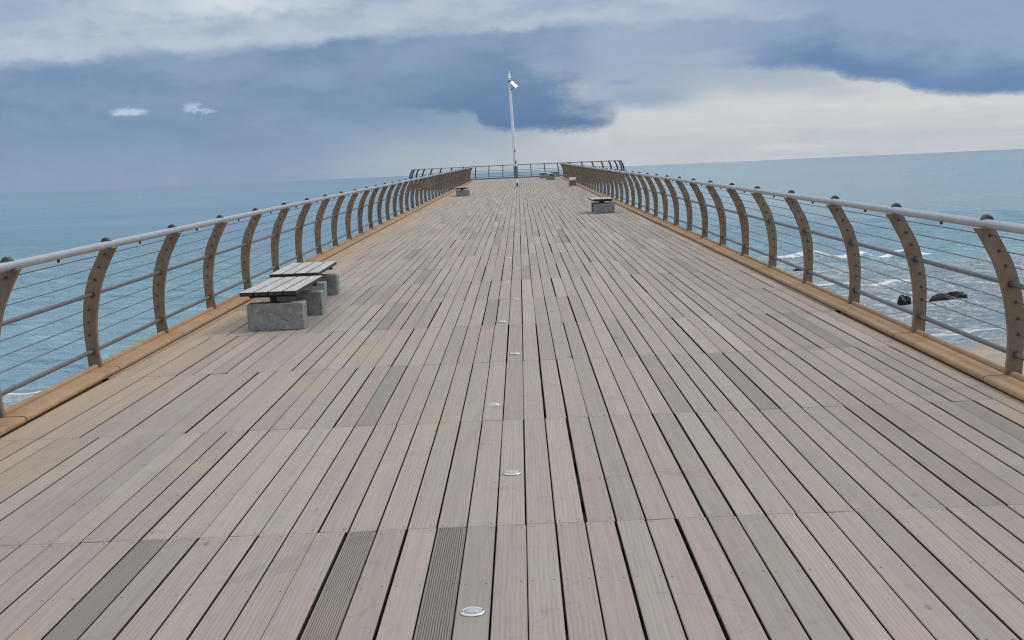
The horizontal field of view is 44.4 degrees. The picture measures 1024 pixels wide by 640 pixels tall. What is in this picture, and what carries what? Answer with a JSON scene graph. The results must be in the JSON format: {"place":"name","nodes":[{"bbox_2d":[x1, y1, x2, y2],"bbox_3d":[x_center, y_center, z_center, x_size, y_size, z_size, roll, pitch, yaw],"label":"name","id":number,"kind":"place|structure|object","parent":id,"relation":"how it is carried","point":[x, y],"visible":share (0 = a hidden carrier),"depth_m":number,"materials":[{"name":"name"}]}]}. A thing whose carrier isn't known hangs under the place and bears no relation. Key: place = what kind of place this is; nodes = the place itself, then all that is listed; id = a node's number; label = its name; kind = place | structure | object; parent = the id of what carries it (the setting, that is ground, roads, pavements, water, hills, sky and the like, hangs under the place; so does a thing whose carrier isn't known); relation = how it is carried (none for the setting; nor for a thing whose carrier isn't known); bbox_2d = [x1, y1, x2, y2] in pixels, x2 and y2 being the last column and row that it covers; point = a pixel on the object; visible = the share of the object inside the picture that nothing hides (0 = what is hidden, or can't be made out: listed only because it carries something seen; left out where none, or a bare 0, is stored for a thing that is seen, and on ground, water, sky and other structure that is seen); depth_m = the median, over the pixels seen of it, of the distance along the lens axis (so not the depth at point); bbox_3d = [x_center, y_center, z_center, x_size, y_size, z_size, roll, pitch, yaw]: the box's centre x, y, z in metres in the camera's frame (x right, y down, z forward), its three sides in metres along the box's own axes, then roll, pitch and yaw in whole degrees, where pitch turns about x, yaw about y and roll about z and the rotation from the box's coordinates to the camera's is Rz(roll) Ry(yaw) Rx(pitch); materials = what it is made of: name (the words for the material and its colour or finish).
{"place":"outdoors","nodes":[
{"label":"outdoors","id":0,"kind":"place"},
{"bbox_2d":[0,149,1023,403],"bbox_3d":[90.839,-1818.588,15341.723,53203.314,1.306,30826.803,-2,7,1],"label":"sea","id":1,"kind":"structure","parent":0,"point":[972,183],"depth_m":151.17,"materials":[{"name":"liquid"}]},
{"bbox_2d":[897,294,910,305],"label":"rock","id":2,"kind":"object","parent":1,"relation":"in","point":[903,300],"visible":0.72,"depth_m":58.52,"materials":[{"name":"grey stone"}]},
{"bbox_2d":[929,291,967,301],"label":"rock","id":3,"kind":"object","parent":1,"relation":"in","point":[939,297],"visible":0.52,"depth_m":57.53,"materials":[{"name":"grey stone"}]},
{"bbox_2d":[0,0,1023,193],"label":"sky","id":4,"kind":"structure","parent":0,"point":[95,94],"materials":[{"name":"blue"}]},
{"bbox_2d":[3,340,1023,409],"bbox_3d":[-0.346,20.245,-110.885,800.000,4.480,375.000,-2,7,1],"label":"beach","id":5,"kind":"structure","parent":0,"point":[990,354],"depth_m":42.12,"materials":[{"name":"beige sand"}]},
{"bbox_2d":[309,176,726,639],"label":"pier substructure","id":6,"kind":"object","parent":5,"relation":"on","point":[583,513],"depth_m":6.54,"materials":[{"name":"concrete"}]},
{"bbox_2d":[300,184,719,638],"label":"deck joists","id":7,"kind":"object","parent":6,"relation":"on","point":[582,507],"visible":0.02,"depth_m":8.40,"materials":[{"name":"black wood"}]},
{"bbox_2d":[0,176,1023,639],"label":"pier deck","id":8,"kind":"structure","parent":6,"relation":"on","point":[792,462],"depth_m":7.40,"materials":[{"name":"grey wood"}]},
{"bbox_2d":[0,181,472,437],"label":"stone kerb","id":9,"kind":"structure","parent":8,"relation":"on","point":[33,408],"depth_m":11.92,"materials":[{"name":"brown stone"}]},
{"bbox_2d":[0,167,472,417],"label":"railing","id":10,"kind":"object","parent":9,"relation":"on","point":[10,269],"visible":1,"depth_m":14.93,"materials":[{"name":"metal"}]},
{"bbox_2d":[239,275,325,330],"bbox_3d":[-2.671,-0.212,14.894,0.695,0.463,1.782,-2,7,1],"label":"bench","id":11,"kind":"object","parent":8,"relation":"on","point":[291,305],"visible":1,"depth_m":14.08,"materials":[{"name":"concrete"}]},
{"bbox_2d":[269,261,339,304],"bbox_3d":[-2.793,-0.500,17.166,0.695,0.463,1.782,-3,7,0],"label":"bench","id":12,"kind":"object","parent":8,"relation":"on","point":[329,284],"visible":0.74,"depth_m":17.06,"materials":[{"name":"grey wood"}]},
{"bbox_2d":[454,186,469,196],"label":"bench","id":13,"kind":"object","parent":8,"relation":"on","point":[461,192],"visible":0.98,"depth_m":63.03,"materials":[{"name":"grey concrete"}]},
{"bbox_2d":[459,606,485,616],"bbox_3d":[-0.159,1.166,5.034,0.107,0.014,0.107,-3,8,-4],"label":"deck light","id":14,"kind":"object","parent":8,"relation":"in","point":[473,611],"visible":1,"depth_m":5.02,"materials":[{"name":"metal"}]},
{"bbox_2d":[487,402,500,405],"bbox_3d":[-0.136,0.618,9.269,0.107,0.013,0.107,-1,7,10],"label":"deck light","id":15,"kind":"object","parent":8,"relation":"in","point":[493,404],"visible":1,"depth_m":9.25,"materials":[{"name":"metal"}]},
{"bbox_2d":[503,470,520,475],"bbox_3d":[0.001,0.876,7.224,0.107,0.013,0.107,-2,7,5],"label":"deck light","id":16,"kind":"object","parent":8,"relation":"on","point":[512,472],"visible":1,"depth_m":7.20,"materials":[{"name":"metal"}]},
{"bbox_2d":[508,72,518,186],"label":"beacon pole","id":17,"kind":"object","parent":8,"relation":"on","point":[515,86],"visible":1,"depth_m":78.39,"materials":[{"name":"white metal"}]},
{"bbox_2d":[412,174,618,184],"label":"stone kerb","id":18,"kind":"structure","parent":8,"relation":"on","point":[505,177],"depth_m":113.07,"materials":[{"name":"stone"}]},
{"bbox_2d":[409,160,624,181],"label":"railing","id":19,"kind":"object","parent":18,"relation":"on","point":[544,168],"visible":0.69,"depth_m":111.12,"materials":[{"name":"metal"}]},
{"bbox_2d":[545,174,554,179],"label":"bench","id":20,"kind":"object","parent":8,"relation":"on","point":[549,177],"visible":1,"depth_m":96.59,"materials":[{"name":"grey concrete"}]},
{"bbox_2d":[551,172,560,176],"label":"bench","id":21,"kind":"object","parent":8,"relation":"on","point":[556,174],"visible":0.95,"depth_m":109.19,"materials":[{"name":"grey concrete"}]},
{"bbox_2d":[569,177,575,185],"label":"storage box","id":22,"kind":"object","parent":8,"relation":"on","point":[572,181],"visible":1,"depth_m":74.53,"materials":[{"name":"brown wood"}]},
{"bbox_2d":[589,197,614,213],"bbox_3d":[2.791,-3.584,39.154,0.695,0.463,1.782,-2,7,1],"label":"bench","id":23,"kind":"object","parent":8,"relation":"on","point":[597,207],"visible":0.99,"depth_m":38.33,"materials":[{"name":"grey concrete"}]},
{"bbox_2d":[561,177,1023,401],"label":"stone kerb","id":24,"kind":"structure","parent":8,"relation":"on","point":[980,368],"depth_m":12.11,"materials":[{"name":"brown stone"}]},
{"bbox_2d":[560,163,1023,374],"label":"railing","id":25,"kind":"object","parent":24,"relation":"on","point":[1006,278],"visible":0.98,"depth_m":13.64,"materials":[{"name":"metal"}]}
]}

